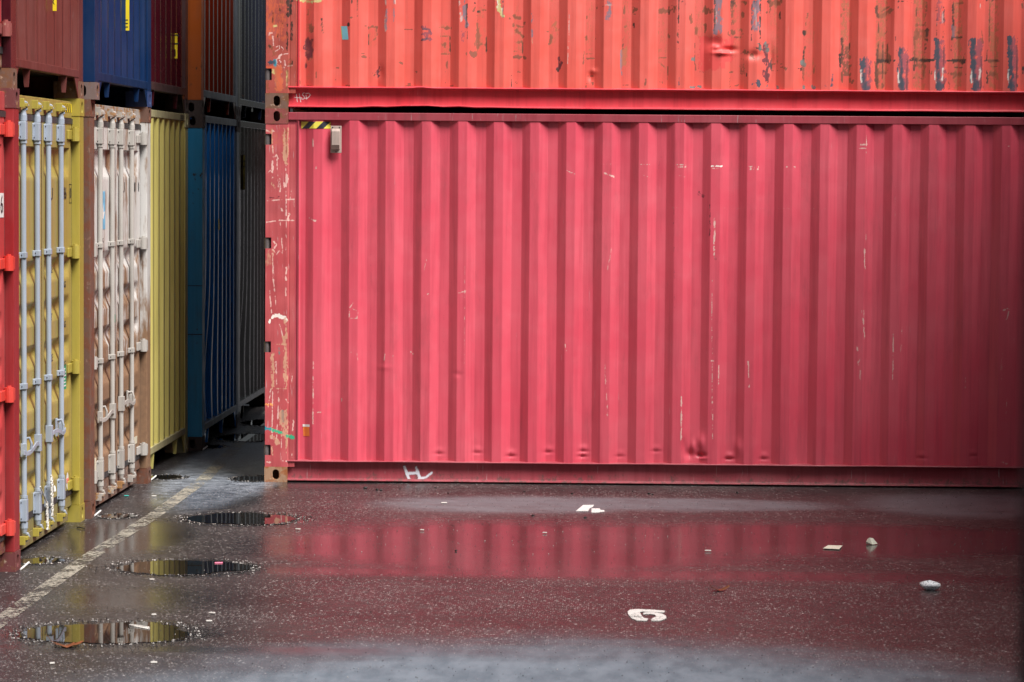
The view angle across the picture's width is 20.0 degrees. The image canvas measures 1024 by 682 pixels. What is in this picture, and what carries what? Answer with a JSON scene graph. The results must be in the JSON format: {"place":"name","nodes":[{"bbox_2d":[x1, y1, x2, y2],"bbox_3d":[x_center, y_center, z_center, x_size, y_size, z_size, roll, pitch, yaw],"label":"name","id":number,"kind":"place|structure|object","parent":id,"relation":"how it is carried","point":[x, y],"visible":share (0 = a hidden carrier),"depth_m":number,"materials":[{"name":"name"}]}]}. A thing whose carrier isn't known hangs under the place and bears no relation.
{"place":"outdoors","nodes":[
{"label":"outdoors","id":0,"kind":"place"},
{"bbox_2d":[0,404,1021,681],"bbox_3d":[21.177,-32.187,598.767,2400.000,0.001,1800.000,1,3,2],"label":"ground","id":1,"kind":"structure","parent":0,"point":[370,612],"depth_m":17.10,"materials":[{"name":"grey asphalt"}]},
{"bbox_2d":[0,88,20,571],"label":"shipping container","id":2,"kind":"object","parent":1,"relation":"on","point":[10,555],"visible":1,"depth_m":17.36,"materials":[{"name":"metal"}]},
{"bbox_2d":[0,117,15,535],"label":"door","id":3,"kind":"structure","parent":2,"relation":"in","point":[7,129],"depth_m":17.28,"materials":[{"name":"red paint"}]},
{"bbox_2d":[0,0,16,87],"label":"shipping container","id":4,"kind":"object","parent":2,"relation":"on","point":[8,74],"visible":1,"depth_m":17.28,"materials":[{"name":"red metal"}]},
{"bbox_2d":[0,0,11,45],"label":"door","id":5,"kind":"structure","parent":4,"relation":"in","point":[5,25],"depth_m":17.19,"materials":[{"name":"red paint"}]},
{"bbox_2d":[21,557,64,563],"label":"puddle","id":6,"kind":"object","parent":1,"relation":"on","point":[39,560],"visible":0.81,"depth_m":17.95,"materials":[{"name":"black liquid"}]},
{"bbox_2d":[18,95,84,549],"bbox_3d":[-9.073,-0.200,19.000,12.200,2.896,2.438,1,3,2],"label":"shipping container","id":7,"kind":"object","parent":1,"relation":"on","point":[51,289],"visible":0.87,"depth_m":19.06,"materials":[{"name":"yellow metal"}]},
{"bbox_2d":[19,101,43,541],"bbox_3d":[-3.047,-0.121,18.201,0.099,2.767,1.169,1,3,2],"label":"door","id":8,"kind":"structure","parent":7,"relation":"in","point":[30,308],"depth_m":18.45,"materials":[{"name":"yellow paint"}]},
{"bbox_2d":[40,475,55,529],"bbox_3d":[-2.997,1.047,18.792,0.023,0.342,0.503,1,3,1],"label":"twine","id":9,"kind":"object","parent":7,"relation":"attached to","point":[53,490],"visible":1,"depth_m":18.89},
{"bbox_2d":[16,0,83,98],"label":"shipping container","id":10,"kind":"object","parent":7,"relation":"on","point":[49,42],"visible":0.81,"depth_m":19.12,"materials":[{"name":"red metal"}]},
{"bbox_2d":[41,104,80,526],"bbox_3d":[-3.007,-0.186,19.329,0.099,2.767,1.061,1,3,2],"label":"door","id":11,"kind":"structure","parent":7,"relation":"in","point":[58,366],"depth_m":19.30,"materials":[{"name":"yellow paint"}]},
{"bbox_2d":[47,635,82,647],"bbox_3d":[-2.265,1.520,14.736,0.185,0.053,0.115,0,3,-4],"label":"leaf","id":12,"kind":"object","parent":1,"relation":"on","point":[71,644],"visible":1,"depth_m":14.74,"materials":[{"name":"brown plant"}]},
{"bbox_2d":[17,621,195,643],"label":"puddle","id":13,"kind":"object","parent":1,"relation":"on","point":[119,632],"visible":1,"depth_m":15.15,"materials":[{"name":"clear liquid"}]},
{"bbox_2d":[129,624,149,628],"bbox_3d":[-1.961,1.507,15.358,0.166,0.010,0.029,4,5,45],"label":"wood splinter","id":14,"kind":"object","parent":13,"relation":"in","point":[146,627],"visible":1,"depth_m":15.36,"materials":[{"name":"white wood"}]},
{"bbox_2d":[97,513,135,517],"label":"puddle","id":15,"kind":"object","parent":1,"relation":"on","point":[114,515],"visible":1,"depth_m":20.30,"materials":[{"name":"black liquid"}]},
{"bbox_2d":[83,99,150,518],"bbox_3d":[-8.932,-0.346,21.546,12.200,2.896,2.438,1,3,3],"label":"shipping container","id":16,"kind":"object","parent":1,"relation":"on","point":[117,225],"visible":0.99,"depth_m":21.29,"materials":[{"name":"metal"}]},
{"bbox_2d":[39,0,151,106],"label":"shipping container","id":17,"kind":"object","parent":16,"relation":"on","point":[116,49],"visible":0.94,"depth_m":21.08,"materials":[{"name":"blue metal"}]},
{"bbox_2d":[94,109,117,497],"bbox_3d":[-2.917,-0.264,20.675,0.099,2.767,1.169,1,3,3],"label":"door","id":18,"kind":"structure","parent":16,"relation":"in","point":[104,137],"depth_m":20.86,"materials":[{"name":"beige paint"}]},
{"bbox_2d":[115,112,147,485],"bbox_3d":[-2.864,-0.329,21.802,0.099,2.767,1.061,1,3,3],"label":"door","id":19,"kind":"structure","parent":16,"relation":"in","point":[129,242],"depth_m":21.77,"materials":[{"name":"beige paint"}]},
{"bbox_2d":[0,411,264,627],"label":"painted line","id":20,"kind":"object","parent":1,"relation":"on","point":[77,567],"visible":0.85,"depth_m":19.47,"materials":[{"name":"beige paint"}]},
{"bbox_2d":[122,107,188,468],"bbox_3d":[-8.913,-0.486,23.950,12.192,2.896,2.438,1,3,2],"label":"shipping container","id":21,"kind":"object","parent":1,"relation":"on","point":[169,308],"visible":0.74,"depth_m":23.97,"materials":[{"name":"yellow metal"}]},
{"bbox_2d":[114,0,188,113],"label":"shipping container","id":22,"kind":"object","parent":21,"relation":"on","point":[169,48],"visible":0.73,"depth_m":24.14,"materials":[{"name":"red metal"}]},
{"bbox_2d":[151,475,181,478],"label":"puddle","id":23,"kind":"object","parent":1,"relation":"on","point":[167,476],"visible":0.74,"depth_m":22.90,"materials":[{"name":"black liquid"}]},
{"bbox_2d":[116,560,257,574],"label":"puddle","id":24,"kind":"object","parent":1,"relation":"on","point":[175,567],"visible":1,"depth_m":17.69,"materials":[{"name":"clear liquid"}]},
{"bbox_2d":[188,114,239,450],"bbox_3d":[-8.708,-0.628,26.421,12.192,2.896,2.438,1,3,2],"label":"shipping container","id":25,"kind":"object","parent":1,"relation":"on","point":[213,252],"visible":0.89,"depth_m":25.80,"materials":[{"name":"blue metal"}]},
{"bbox_2d":[167,0,237,118],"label":"shipping container","id":26,"kind":"object","parent":25,"relation":"on","point":[212,53],"visible":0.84,"depth_m":25.89,"materials":[{"name":"orange metal"}]},
{"bbox_2d":[183,512,294,523],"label":"puddle","id":27,"kind":"object","parent":1,"relation":"on","point":[244,518],"visible":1,"depth_m":20.18,"materials":[{"name":"black liquid"}]},
{"bbox_2d":[215,434,264,441],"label":"puddle","id":28,"kind":"object","parent":1,"relation":"on","point":[246,437],"visible":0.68,"depth_m":26.29,"materials":[{"name":"black liquid"}]},
{"bbox_2d":[233,476,263,480],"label":"puddle","id":29,"kind":"object","parent":1,"relation":"on","point":[250,478],"visible":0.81,"depth_m":22.81,"materials":[{"name":"black liquid"}]},
{"bbox_2d":[238,120,265,424],"bbox_3d":[-8.629,-0.771,28.896,12.206,2.896,2.438,1,3,2],"label":"shipping container","id":30,"kind":"object","parent":1,"relation":"on","point":[252,237],"visible":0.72,"depth_m":28.71,"materials":[{"name":"grey metal"}]},
{"bbox_2d":[219,0,265,122],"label":"shipping container","id":31,"kind":"object","parent":30,"relation":"on","point":[251,52],"visible":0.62,"depth_m":28.64,"materials":[{"name":"grey metal"}]},
{"bbox_2d":[241,419,264,425],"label":"puddle","id":32,"kind":"object","parent":1,"relation":"on","point":[259,422],"visible":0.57,"depth_m":27.87,"materials":[{"name":"black liquid"}]},
{"bbox_2d":[2,418,1020,681],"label":"loose grit","id":33,"kind":"object","parent":1,"relation":"on","point":[252,570],"visible":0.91,"depth_m":17.75,"materials":[{"name":"grey gravel"}]},
{"bbox_2d":[576,505,603,512],"bbox_3d":[0.565,1.208,20.946,0.202,0.003,0.464,1,3,2],"label":"painted digit","id":34,"kind":"object","parent":1,"relation":"on","point":[587,508],"visible":1,"depth_m":20.88,"materials":[{"name":"white paint"}]},
{"bbox_2d":[264,108,1023,487],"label":"shipping container","id":35,"kind":"object","parent":1,"relation":"on","point":[702,300],"visible":1,"depth_m":22.50,"materials":[{"name":"metal"}]},
{"bbox_2d":[265,0,1023,116],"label":"shipping container","id":36,"kind":"object","parent":35,"relation":"on","point":[931,58],"visible":0.99,"depth_m":22.39,"materials":[{"name":"metal"}]},
{"bbox_2d":[628,609,665,620],"bbox_3d":[0.739,1.501,15.922,0.210,0.003,0.417,1,3,2],"label":"painted digit","id":37,"kind":"object","parent":1,"relation":"on","point":[659,615],"visible":1,"depth_m":15.94,"materials":[{"name":"white paint"}]},
{"bbox_2d":[708,581,729,589],"bbox_3d":[1.203,1.422,16.880,0.129,0.053,0.068,-1,3,-18],"label":"leaf","id":38,"kind":"object","parent":1,"relation":"on","point":[726,587],"visible":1,"depth_m":16.88,"materials":[{"name":"brown plant"}]},
{"bbox_2d":[823,545,842,548],"bbox_3d":[2.086,1.336,18.856,0.108,0.005,0.174,1,3,18],"label":"paper scrap","id":39,"kind":"object","parent":1,"relation":"on","point":[833,546],"visible":1,"depth_m":18.83,"materials":[{"name":"beige paper"}]},
{"bbox_2d":[866,538,876,544],"bbox_3d":[2.356,1.308,19.055,0.064,0.044,0.051,-2,4,-37],"label":"foam scrap","id":40,"kind":"object","parent":1,"relation":"on","point":[872,541],"visible":1,"depth_m":19.04,"materials":[{"name":"white plastic"}]},
{"bbox_2d":[919,580,940,589],"bbox_3d":[2.443,1.427,16.984,0.126,0.062,0.078,1,3,2],"label":"stone","id":41,"kind":"object","parent":1,"relation":"on","point":[929,585],"visible":1,"depth_m":16.96,"materials":[{"name":"stone"}]},
{"bbox_2d":[1018,391,1023,681],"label":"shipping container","id":42,"kind":"object","parent":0,"point":[1021,650],"depth_m":2.18,"materials":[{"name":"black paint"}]}
]}

